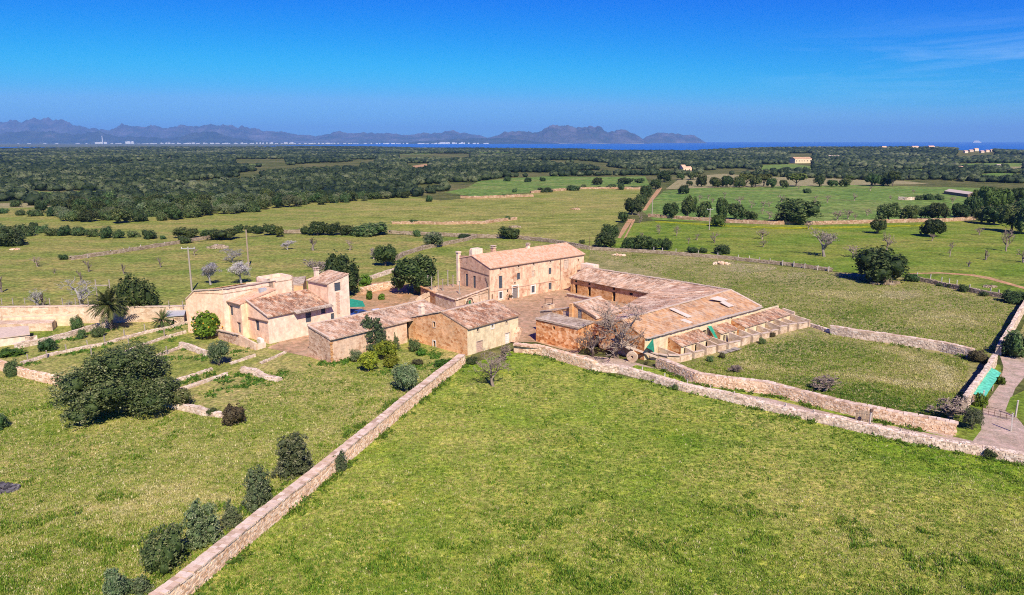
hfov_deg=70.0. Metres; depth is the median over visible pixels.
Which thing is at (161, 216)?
bush
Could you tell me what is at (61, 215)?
olive tree
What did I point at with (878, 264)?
oak tree
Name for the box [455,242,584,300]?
farmhouse
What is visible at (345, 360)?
weeds
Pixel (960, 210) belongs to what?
oak tree
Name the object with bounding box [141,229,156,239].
bush
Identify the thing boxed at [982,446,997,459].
bush
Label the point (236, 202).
bush
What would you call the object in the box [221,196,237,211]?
bush
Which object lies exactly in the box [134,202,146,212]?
olive tree
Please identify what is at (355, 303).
canopy
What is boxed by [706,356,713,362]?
tuft
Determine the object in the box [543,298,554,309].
well
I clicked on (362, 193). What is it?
bush
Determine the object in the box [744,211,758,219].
oak tree
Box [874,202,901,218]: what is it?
oak tree
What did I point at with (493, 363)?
bare tree
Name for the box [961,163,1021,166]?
distant field
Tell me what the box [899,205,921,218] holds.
oak tree
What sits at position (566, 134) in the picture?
mountains
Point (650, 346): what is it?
shade cloth
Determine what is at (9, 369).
bush
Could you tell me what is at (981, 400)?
bush
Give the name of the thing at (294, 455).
shrub
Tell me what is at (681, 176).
oak tree
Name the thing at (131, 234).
bush
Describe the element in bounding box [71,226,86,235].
bush
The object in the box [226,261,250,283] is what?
almond tree
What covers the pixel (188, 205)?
bush
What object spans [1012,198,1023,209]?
oak tree
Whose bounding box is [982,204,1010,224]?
oak tree
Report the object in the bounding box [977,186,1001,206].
olive tree
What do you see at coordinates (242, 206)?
olive tree
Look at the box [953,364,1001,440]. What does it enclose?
verge
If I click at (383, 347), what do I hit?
lemon tree
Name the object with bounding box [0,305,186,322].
retaining wall
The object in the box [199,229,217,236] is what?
evergreen tree
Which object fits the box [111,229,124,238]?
bush
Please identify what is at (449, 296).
building
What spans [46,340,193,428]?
carob tree
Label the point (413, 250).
dry stone wall
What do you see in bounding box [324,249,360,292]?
oak tree
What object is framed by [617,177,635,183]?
oak tree
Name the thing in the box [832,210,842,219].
bare tree
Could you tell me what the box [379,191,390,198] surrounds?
olive tree
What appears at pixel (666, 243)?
oak tree
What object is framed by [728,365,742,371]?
bare bush
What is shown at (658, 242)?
oak tree
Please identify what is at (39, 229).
bush
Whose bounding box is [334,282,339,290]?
window
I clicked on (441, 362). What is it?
bush
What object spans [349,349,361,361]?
shrub
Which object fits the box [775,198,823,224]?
oak tree
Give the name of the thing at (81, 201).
evergreen tree
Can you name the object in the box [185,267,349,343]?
house
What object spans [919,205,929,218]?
oak tree
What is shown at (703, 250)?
bush
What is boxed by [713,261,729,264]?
rock pile
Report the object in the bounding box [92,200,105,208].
evergreen tree
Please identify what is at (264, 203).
evergreen tree
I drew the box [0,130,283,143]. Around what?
hills
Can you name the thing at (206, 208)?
evergreen tree
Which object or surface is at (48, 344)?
bush
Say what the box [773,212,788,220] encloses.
oak tree
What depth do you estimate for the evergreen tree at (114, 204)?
370.35 m
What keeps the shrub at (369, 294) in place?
on the earth bank
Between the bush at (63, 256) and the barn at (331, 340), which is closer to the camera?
the barn at (331, 340)
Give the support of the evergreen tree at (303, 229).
on the meadow at (170, 277)
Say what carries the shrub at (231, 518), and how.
on the field at (292, 362)
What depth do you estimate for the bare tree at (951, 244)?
231.22 m
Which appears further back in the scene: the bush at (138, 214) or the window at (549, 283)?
the bush at (138, 214)
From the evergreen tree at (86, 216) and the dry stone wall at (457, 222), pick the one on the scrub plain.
the evergreen tree at (86, 216)
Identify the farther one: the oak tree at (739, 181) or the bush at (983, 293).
the oak tree at (739, 181)
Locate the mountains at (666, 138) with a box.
[644,133,705,142]
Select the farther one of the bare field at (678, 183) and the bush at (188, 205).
the bare field at (678, 183)
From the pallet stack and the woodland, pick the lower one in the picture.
the pallet stack
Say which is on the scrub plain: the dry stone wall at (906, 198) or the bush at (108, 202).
the bush at (108, 202)
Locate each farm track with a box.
[618,219,632,237]
[624,219,634,237]
[643,188,661,209]
[910,272,1023,288]
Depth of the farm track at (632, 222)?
307.27 m
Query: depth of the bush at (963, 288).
177.30 m
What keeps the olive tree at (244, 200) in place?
on the scrub plain
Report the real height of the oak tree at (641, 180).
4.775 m
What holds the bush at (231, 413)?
on the field at (292, 362)
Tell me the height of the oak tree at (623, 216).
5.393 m
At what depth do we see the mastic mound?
281.02 m
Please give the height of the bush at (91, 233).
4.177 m
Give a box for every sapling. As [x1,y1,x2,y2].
[393,332,400,349]
[496,343,510,361]
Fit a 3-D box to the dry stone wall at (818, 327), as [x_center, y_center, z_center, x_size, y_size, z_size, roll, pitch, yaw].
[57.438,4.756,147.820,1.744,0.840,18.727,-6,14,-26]
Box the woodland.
[0,146,1023,204]
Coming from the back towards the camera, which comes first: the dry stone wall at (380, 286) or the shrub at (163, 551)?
the dry stone wall at (380, 286)
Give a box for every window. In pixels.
[305,312,310,321]
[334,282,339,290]
[473,276,475,287]
[498,291,502,299]
[499,276,501,287]
[530,284,535,293]
[548,282,551,289]
[564,260,568,268]
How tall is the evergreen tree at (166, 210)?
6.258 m
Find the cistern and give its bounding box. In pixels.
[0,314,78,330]
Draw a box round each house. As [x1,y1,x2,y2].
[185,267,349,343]
[681,166,691,170]
[789,157,811,162]
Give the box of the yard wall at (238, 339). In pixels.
[216,329,265,349]
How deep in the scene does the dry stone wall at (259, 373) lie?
113.98 m
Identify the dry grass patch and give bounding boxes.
[717,262,776,272]
[770,327,955,378]
[787,272,805,277]
[885,290,919,299]
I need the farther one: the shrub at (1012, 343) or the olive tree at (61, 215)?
the olive tree at (61, 215)
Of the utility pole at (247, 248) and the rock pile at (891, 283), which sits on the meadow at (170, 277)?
the utility pole at (247, 248)
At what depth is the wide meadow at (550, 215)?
363.51 m
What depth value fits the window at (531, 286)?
174.21 m
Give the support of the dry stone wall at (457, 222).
on the wide meadow at (550, 215)
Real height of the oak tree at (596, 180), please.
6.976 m
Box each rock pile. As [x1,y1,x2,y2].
[0,481,20,493]
[206,244,228,248]
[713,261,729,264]
[869,279,899,285]
[983,285,997,287]
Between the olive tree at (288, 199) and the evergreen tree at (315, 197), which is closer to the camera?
the olive tree at (288, 199)
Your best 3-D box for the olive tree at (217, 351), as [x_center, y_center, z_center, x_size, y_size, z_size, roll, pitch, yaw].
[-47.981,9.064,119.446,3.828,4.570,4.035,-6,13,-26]
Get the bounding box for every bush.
[0,208,9,213]
[0,225,27,246]
[0,347,27,356]
[0,412,9,430]
[3,358,18,377]
[9,199,22,206]
[13,223,36,236]
[14,209,25,215]
[25,209,44,215]
[34,199,49,205]
[34,224,49,233]
[37,337,57,351]
[42,228,57,235]
[45,206,57,216]
[57,225,71,235]
[57,254,68,259]
[65,209,80,221]
[69,315,83,330]
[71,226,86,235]
[75,329,85,338]
[84,228,100,236]
[86,200,96,209]
[90,325,106,337]
[97,209,112,220]
[98,225,112,238]
[101,198,113,206]
[102,190,115,198]
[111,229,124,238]
[126,230,140,237]
[130,208,147,221]
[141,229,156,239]
[144,200,162,216]
[155,211,168,220]
[177,236,192,243]
[181,202,199,216]
[183,205,201,217]
[185,198,201,205]
[205,406,218,415]
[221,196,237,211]
[221,403,245,425]
[231,199,244,211]
[245,199,260,212]
[269,191,279,197]
[296,194,307,204]
[327,194,338,202]
[339,192,351,202]
[356,190,364,198]
[383,354,399,366]
[411,359,423,365]
[412,229,421,236]
[416,348,425,355]
[425,195,432,201]
[433,358,450,366]
[458,234,470,237]
[465,356,478,364]
[503,176,511,180]
[524,177,531,181]
[537,187,552,192]
[566,185,580,190]
[617,182,624,189]
[686,246,698,252]
[699,247,707,252]
[713,244,730,254]
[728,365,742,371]
[802,188,811,192]
[811,374,841,391]
[903,273,919,281]
[915,195,922,199]
[923,193,934,199]
[925,395,974,418]
[934,194,944,199]
[958,284,968,291]
[961,405,984,429]
[973,393,988,407]
[978,291,988,295]
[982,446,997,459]
[995,376,1006,384]
[999,288,1023,304]
[1015,250,1023,262]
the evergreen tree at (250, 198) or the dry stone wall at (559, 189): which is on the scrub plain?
the evergreen tree at (250, 198)
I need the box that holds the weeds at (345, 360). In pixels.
[12,323,443,397]
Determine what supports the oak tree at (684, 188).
on the farther field at (843, 197)
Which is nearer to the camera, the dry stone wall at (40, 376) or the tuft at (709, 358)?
the dry stone wall at (40, 376)
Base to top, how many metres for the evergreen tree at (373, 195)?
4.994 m
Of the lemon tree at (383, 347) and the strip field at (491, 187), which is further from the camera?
the strip field at (491, 187)
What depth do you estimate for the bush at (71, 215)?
331.10 m
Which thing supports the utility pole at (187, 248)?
on the meadow at (170, 277)
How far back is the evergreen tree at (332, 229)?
282.31 m
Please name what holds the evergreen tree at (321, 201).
on the scrub plain
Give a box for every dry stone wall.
[0,359,58,385]
[13,322,108,347]
[69,235,210,259]
[148,354,465,594]
[163,403,223,417]
[178,341,208,355]
[239,366,282,381]
[283,230,300,232]
[360,281,394,293]
[370,268,393,278]
[387,230,590,249]
[391,217,516,224]
[395,234,477,259]
[460,194,533,198]
[516,342,597,370]
[530,187,639,192]
[572,245,833,271]
[592,363,1023,463]
[648,214,975,224]
[655,358,958,435]
[810,323,829,332]
[830,325,974,357]
[898,197,914,199]
[918,276,1002,297]
[962,354,997,407]
[995,300,1023,355]
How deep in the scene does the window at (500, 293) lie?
167.55 m
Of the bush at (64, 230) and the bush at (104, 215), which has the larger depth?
the bush at (104, 215)
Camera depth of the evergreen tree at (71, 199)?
383.65 m
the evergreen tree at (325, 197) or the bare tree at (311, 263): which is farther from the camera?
the evergreen tree at (325, 197)
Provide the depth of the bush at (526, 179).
644.48 m
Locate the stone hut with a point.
(556, 329)
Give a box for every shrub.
[101,567,133,594]
[131,574,154,594]
[137,522,187,577]
[179,497,224,551]
[220,498,242,530]
[239,464,272,512]
[269,432,314,480]
[333,449,349,472]
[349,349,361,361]
[359,274,372,285]
[366,290,372,299]
[378,293,384,299]
[408,339,421,351]
[967,349,989,363]
[1000,329,1023,357]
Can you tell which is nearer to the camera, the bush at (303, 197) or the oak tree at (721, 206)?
the oak tree at (721, 206)
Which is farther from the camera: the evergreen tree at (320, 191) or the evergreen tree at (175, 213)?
the evergreen tree at (320, 191)
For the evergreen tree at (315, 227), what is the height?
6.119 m
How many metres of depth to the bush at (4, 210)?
368.20 m
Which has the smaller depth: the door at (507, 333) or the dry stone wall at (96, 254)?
the door at (507, 333)
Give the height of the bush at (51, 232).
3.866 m
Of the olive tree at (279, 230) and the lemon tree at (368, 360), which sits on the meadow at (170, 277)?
the olive tree at (279, 230)
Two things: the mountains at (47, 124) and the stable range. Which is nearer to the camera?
the stable range
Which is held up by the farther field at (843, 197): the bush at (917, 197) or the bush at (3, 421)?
the bush at (917, 197)
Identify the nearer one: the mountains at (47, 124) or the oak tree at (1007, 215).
the oak tree at (1007, 215)
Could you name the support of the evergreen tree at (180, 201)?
on the scrub plain
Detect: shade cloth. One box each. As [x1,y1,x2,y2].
[647,339,653,351]
[708,326,717,338]
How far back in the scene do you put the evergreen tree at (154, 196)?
414.52 m
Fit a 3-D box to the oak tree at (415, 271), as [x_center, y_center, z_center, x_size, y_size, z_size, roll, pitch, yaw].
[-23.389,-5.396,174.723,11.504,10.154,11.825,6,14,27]
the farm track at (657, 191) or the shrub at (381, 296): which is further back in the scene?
the farm track at (657, 191)
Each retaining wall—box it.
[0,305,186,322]
[510,327,539,352]
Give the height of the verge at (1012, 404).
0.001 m
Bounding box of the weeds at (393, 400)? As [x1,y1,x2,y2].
[133,333,1023,594]
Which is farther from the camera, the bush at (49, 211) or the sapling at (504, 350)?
the bush at (49, 211)
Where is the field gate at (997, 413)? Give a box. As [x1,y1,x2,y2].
[982,405,1011,418]
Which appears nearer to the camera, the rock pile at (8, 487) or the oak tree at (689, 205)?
the rock pile at (8, 487)
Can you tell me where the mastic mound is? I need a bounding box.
[343,222,390,236]
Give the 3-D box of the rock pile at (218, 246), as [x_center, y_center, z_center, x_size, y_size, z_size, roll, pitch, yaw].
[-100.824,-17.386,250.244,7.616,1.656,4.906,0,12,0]
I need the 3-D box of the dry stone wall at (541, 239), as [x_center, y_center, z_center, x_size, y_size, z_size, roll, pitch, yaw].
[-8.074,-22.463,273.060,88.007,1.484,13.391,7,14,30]
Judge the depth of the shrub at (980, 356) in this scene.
120.89 m
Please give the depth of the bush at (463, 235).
275.03 m
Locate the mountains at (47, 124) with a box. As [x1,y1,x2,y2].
[0,117,486,142]
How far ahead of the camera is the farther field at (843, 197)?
463.70 m
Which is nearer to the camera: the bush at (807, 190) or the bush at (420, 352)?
the bush at (420, 352)
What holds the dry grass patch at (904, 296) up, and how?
on the pasture
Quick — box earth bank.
[350,282,410,308]
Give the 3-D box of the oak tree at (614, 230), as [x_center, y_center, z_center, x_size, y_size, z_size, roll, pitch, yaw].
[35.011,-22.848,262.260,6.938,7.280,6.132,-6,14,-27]
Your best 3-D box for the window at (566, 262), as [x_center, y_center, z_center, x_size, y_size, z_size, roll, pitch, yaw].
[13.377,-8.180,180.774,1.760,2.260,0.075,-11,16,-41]
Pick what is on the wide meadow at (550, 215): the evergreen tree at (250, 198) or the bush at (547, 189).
the bush at (547, 189)
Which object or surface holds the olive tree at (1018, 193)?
on the ground at (282, 164)
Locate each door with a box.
[476,339,482,352]
[505,331,510,343]
[512,284,518,298]
[578,309,581,318]
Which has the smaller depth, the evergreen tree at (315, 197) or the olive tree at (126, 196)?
the olive tree at (126, 196)
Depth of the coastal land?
10253.96 m
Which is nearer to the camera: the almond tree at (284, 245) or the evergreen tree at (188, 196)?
the almond tree at (284, 245)
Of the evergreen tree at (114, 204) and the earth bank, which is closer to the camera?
the earth bank
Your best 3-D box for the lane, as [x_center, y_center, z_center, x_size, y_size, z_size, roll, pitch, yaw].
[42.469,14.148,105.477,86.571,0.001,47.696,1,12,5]
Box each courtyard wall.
[540,307,568,316]
[566,293,590,300]
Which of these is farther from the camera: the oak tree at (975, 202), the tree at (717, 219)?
the oak tree at (975, 202)
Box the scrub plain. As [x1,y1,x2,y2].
[0,196,439,263]
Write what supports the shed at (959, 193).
on the farther field at (843, 197)
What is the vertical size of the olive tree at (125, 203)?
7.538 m
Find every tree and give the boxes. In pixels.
[25,288,47,305]
[28,257,42,266]
[34,202,47,212]
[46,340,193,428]
[50,199,68,208]
[53,206,67,215]
[57,210,68,220]
[57,276,96,304]
[67,195,83,204]
[70,198,89,210]
[72,205,84,211]
[76,204,87,210]
[77,209,98,221]
[86,284,130,329]
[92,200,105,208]
[108,208,131,222]
[110,201,121,208]
[114,272,162,310]
[116,194,131,198]
[118,199,133,208]
[122,206,133,214]
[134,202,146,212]
[146,194,162,199]
[149,307,175,328]
[152,198,169,204]
[160,195,174,201]
[161,202,176,208]
[163,205,177,216]
[167,208,183,219]
[168,203,183,210]
[170,227,199,237]
[171,197,188,206]
[181,194,193,198]
[190,310,222,338]
[196,194,211,201]
[197,202,212,215]
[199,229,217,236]
[201,261,222,284]
[205,228,240,239]
[206,340,229,364]
[215,193,226,198]
[215,203,229,213]
[219,248,242,262]
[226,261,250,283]
[228,205,240,213]
[232,203,247,212]
[234,224,243,231]
[235,197,246,202]
[241,195,254,200]
[244,225,251,232]
[251,225,264,233]
[258,196,271,202]
[259,199,269,208]
[260,188,271,195]
[262,223,276,234]
[271,197,283,207]
[274,226,284,236]
[281,194,295,206]
[281,240,295,249]
[292,196,302,206]
[300,225,307,233]
[303,259,325,273]
[306,221,325,234]
[310,192,322,201]
[314,188,326,195]
[316,199,325,204]
[321,195,328,201]
[324,222,342,234]
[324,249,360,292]
[339,225,354,234]
[344,190,358,200]
[357,351,379,371]
[360,314,388,351]
[367,192,378,198]
[372,243,397,265]
[373,339,397,358]
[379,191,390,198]
[390,253,437,293]
[390,362,419,391]
[401,192,409,197]
[422,231,443,244]
[471,347,509,386]
[498,226,519,238]
[573,327,613,356]
[589,300,646,358]
[591,177,602,184]
[594,231,616,247]
[601,224,618,239]
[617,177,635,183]
[618,211,629,221]
[621,237,635,248]
[623,198,641,214]
[634,178,644,182]
[634,194,646,204]
[634,235,655,249]
[639,185,652,199]
[649,178,660,188]
[652,238,662,249]
[657,170,671,181]
[661,237,672,249]
[662,202,678,218]
[676,173,684,179]
[677,184,689,193]
[680,194,697,215]
[687,171,697,179]
[696,174,706,186]
[696,201,711,217]
[709,177,721,186]
[710,214,725,226]
[716,197,728,217]
[720,175,733,186]
[727,203,746,219]
[733,176,745,186]
[739,173,753,186]
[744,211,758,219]
[748,174,761,186]
[756,174,772,186]
[756,228,768,238]
[766,178,777,186]
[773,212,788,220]
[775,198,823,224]
[779,180,788,187]
[785,173,807,186]
[810,228,838,256]
[813,173,825,186]
[826,180,838,186]
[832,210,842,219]
[838,178,852,186]
[843,209,853,218]
[843,245,859,257]
[851,245,909,284]
[865,173,881,185]
[870,218,886,233]
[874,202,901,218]
[879,174,891,185]
[882,232,895,249]
[886,171,900,186]
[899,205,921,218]
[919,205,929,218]
[919,218,946,236]
[926,202,950,218]
[947,241,954,255]
[951,203,970,217]
[964,196,983,216]
[970,189,978,197]
[972,207,985,223]
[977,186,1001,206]
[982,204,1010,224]
[991,188,1015,206]
[998,204,1021,231]
[1000,229,1014,250]
[1012,187,1023,201]
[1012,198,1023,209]
[1012,207,1023,233]
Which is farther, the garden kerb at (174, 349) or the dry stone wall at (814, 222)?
the dry stone wall at (814, 222)
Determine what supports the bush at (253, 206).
on the scrub plain
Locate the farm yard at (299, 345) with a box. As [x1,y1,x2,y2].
[268,294,442,362]
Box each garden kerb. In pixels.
[20,321,187,363]
[125,330,186,350]
[158,345,181,355]
[171,367,212,380]
[180,372,227,388]
[229,354,255,364]
[259,351,286,363]
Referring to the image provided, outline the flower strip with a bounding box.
[655,221,946,228]
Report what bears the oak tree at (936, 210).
on the farther field at (843, 197)
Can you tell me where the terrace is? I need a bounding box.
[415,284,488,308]
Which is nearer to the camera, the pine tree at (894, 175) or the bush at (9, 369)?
the bush at (9, 369)
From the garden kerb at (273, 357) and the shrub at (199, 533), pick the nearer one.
the shrub at (199, 533)
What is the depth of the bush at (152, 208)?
352.76 m
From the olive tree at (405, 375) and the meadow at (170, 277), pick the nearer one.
the olive tree at (405, 375)
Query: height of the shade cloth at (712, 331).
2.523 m
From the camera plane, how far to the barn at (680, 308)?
135.52 m
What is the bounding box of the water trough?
[257,337,263,342]
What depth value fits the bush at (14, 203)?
404.92 m
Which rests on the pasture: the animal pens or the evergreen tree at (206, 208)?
the animal pens
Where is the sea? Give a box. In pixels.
[0,142,1023,150]
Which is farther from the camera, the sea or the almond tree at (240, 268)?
the sea
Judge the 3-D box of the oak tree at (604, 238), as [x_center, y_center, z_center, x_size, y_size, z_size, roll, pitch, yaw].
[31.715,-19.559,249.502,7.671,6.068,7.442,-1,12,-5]
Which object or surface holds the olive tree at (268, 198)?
on the scrub plain
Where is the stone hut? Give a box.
[535,312,594,350]
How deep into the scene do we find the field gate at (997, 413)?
96.97 m
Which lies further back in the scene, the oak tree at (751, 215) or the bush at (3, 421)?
the oak tree at (751, 215)
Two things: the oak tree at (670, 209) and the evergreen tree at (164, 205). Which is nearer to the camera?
the oak tree at (670, 209)
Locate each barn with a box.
[307,299,444,362]
[408,299,520,355]
[593,282,762,359]
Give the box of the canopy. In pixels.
[350,299,365,309]
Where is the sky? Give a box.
[0,0,1023,141]
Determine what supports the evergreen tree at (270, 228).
on the ground at (282, 164)
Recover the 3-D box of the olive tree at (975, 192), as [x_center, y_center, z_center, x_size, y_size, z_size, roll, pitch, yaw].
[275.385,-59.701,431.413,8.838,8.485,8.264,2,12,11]
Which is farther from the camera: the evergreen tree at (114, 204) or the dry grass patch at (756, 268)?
the evergreen tree at (114, 204)
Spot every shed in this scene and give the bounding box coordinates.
[0,326,36,346]
[166,310,185,323]
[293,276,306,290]
[944,189,972,196]
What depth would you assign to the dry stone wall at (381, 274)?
198.09 m
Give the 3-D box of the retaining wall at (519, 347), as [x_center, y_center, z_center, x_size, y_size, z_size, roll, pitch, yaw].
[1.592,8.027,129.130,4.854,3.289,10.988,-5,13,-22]
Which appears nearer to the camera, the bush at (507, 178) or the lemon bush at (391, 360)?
the lemon bush at (391, 360)
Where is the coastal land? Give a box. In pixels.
[0,143,375,146]
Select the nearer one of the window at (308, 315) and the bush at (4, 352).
the bush at (4, 352)
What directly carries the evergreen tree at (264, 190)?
on the ground at (282, 164)
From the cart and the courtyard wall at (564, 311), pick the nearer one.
the cart
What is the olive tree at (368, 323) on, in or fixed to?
on the field at (292, 362)
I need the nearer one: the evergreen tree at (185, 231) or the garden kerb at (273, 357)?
the garden kerb at (273, 357)
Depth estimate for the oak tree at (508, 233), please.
271.78 m
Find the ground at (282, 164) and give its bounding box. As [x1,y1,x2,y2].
[0,150,1023,425]
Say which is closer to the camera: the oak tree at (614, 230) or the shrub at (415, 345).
the shrub at (415, 345)
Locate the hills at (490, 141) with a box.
[395,138,558,143]
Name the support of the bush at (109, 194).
on the ground at (282, 164)
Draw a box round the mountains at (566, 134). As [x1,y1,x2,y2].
[489,125,651,143]
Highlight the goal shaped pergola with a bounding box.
[94,279,109,295]
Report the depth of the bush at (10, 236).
252.87 m
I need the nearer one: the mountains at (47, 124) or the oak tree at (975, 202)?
the oak tree at (975, 202)
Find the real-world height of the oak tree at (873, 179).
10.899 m
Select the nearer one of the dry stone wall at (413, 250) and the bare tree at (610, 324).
the bare tree at (610, 324)
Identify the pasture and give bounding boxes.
[588,250,1020,420]
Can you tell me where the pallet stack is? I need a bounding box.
[718,347,741,352]
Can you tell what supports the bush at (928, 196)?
on the farther field at (843, 197)
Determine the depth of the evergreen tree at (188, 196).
408.23 m
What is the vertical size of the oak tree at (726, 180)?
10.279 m
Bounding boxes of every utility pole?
[181,247,194,290]
[245,230,249,266]
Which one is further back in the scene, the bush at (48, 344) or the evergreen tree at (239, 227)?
the evergreen tree at (239, 227)
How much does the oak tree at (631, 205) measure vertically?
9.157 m
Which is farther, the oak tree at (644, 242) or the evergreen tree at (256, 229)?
the evergreen tree at (256, 229)
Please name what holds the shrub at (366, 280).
on the earth bank
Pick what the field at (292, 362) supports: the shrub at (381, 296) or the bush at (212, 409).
the bush at (212, 409)
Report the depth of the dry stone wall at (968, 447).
95.03 m
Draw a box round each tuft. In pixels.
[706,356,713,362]
[719,352,724,358]
[759,337,765,343]
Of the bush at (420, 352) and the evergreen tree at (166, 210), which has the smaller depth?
the bush at (420, 352)
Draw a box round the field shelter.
[973,368,1001,400]
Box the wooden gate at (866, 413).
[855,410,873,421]
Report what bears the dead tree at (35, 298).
on the meadow at (170, 277)
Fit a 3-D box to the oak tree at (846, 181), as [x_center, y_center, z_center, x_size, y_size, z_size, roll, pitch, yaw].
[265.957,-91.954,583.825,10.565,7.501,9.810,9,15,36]
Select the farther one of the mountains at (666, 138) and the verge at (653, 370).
the mountains at (666, 138)
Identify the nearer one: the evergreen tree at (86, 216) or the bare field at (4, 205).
the evergreen tree at (86, 216)
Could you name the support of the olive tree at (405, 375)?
on the field at (292, 362)
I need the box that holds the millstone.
[626,351,637,361]
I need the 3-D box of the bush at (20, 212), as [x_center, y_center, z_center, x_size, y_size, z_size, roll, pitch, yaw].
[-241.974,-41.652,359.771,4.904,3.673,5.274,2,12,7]
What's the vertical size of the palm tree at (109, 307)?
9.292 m
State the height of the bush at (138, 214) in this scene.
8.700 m
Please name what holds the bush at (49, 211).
on the scrub plain
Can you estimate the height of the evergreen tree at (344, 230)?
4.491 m
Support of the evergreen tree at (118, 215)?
on the scrub plain
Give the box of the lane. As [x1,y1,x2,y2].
[555,348,1023,455]
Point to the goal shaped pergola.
(101, 285)
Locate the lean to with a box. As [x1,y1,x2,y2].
[569,296,621,321]
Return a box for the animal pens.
[649,305,809,361]
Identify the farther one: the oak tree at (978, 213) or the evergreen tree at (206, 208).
the evergreen tree at (206, 208)
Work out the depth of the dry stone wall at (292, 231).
290.10 m
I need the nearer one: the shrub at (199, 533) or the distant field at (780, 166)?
the shrub at (199, 533)
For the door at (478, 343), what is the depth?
127.09 m
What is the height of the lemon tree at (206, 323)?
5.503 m
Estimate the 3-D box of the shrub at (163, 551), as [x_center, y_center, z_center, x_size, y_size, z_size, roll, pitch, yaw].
[-29.929,21.664,62.920,3.890,4.926,4.162,-3,12,-12]
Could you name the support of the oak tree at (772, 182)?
on the farther field at (843, 197)
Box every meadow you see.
[0,234,459,306]
[300,189,640,245]
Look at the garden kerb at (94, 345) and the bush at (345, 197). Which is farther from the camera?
the bush at (345, 197)
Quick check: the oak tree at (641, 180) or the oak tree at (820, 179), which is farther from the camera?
the oak tree at (641, 180)
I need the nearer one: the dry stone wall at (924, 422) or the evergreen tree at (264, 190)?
the dry stone wall at (924, 422)
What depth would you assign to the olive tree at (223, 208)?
365.66 m
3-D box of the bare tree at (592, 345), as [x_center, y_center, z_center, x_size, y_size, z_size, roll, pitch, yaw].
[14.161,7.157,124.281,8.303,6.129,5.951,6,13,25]
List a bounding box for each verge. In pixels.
[633,365,949,437]
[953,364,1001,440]
[1006,391,1023,424]
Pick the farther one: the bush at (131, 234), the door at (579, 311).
the bush at (131, 234)
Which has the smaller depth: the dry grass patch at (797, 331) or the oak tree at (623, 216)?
the dry grass patch at (797, 331)
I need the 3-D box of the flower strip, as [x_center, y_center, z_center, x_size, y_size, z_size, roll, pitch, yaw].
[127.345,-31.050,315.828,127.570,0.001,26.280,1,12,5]
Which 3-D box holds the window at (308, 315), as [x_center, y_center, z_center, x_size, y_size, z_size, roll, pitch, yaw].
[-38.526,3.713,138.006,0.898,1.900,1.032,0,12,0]
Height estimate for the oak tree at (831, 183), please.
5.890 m
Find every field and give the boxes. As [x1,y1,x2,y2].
[0,203,50,207]
[0,321,470,594]
[194,352,1023,594]
[349,239,589,297]
[444,176,648,195]
[598,221,1023,293]
[642,185,979,221]
[666,174,925,188]
[762,164,810,169]
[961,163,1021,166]
[982,173,1013,176]
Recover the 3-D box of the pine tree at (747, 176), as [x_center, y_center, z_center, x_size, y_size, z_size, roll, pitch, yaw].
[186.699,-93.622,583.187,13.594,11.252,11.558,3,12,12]
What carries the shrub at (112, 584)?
on the field at (292, 362)
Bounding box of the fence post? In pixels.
[1014,400,1018,416]
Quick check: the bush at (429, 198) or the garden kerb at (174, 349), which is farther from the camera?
the bush at (429, 198)
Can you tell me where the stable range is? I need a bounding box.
[569,262,684,303]
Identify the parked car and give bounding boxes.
[350,309,365,314]
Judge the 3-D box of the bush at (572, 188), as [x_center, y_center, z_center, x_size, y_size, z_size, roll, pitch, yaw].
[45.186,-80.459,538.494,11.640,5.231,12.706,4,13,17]
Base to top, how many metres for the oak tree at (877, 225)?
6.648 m
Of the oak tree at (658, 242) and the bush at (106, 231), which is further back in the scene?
the bush at (106, 231)
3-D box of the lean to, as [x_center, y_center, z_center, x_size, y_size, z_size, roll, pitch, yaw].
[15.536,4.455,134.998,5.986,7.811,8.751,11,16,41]
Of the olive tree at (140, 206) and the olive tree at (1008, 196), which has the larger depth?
the olive tree at (1008, 196)
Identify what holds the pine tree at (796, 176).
on the farther field at (843, 197)
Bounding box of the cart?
[611,338,657,357]
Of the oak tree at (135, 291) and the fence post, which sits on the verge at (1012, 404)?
the fence post
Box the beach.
[559,143,643,143]
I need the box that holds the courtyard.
[443,288,624,353]
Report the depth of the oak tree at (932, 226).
276.40 m
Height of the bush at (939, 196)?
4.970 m
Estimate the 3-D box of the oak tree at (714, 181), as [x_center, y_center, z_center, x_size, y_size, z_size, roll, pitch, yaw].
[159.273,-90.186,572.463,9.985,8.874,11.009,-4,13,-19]
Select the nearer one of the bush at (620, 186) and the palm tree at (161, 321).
the palm tree at (161, 321)
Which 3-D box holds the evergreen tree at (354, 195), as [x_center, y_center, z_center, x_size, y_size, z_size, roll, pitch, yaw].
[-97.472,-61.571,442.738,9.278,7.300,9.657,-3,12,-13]

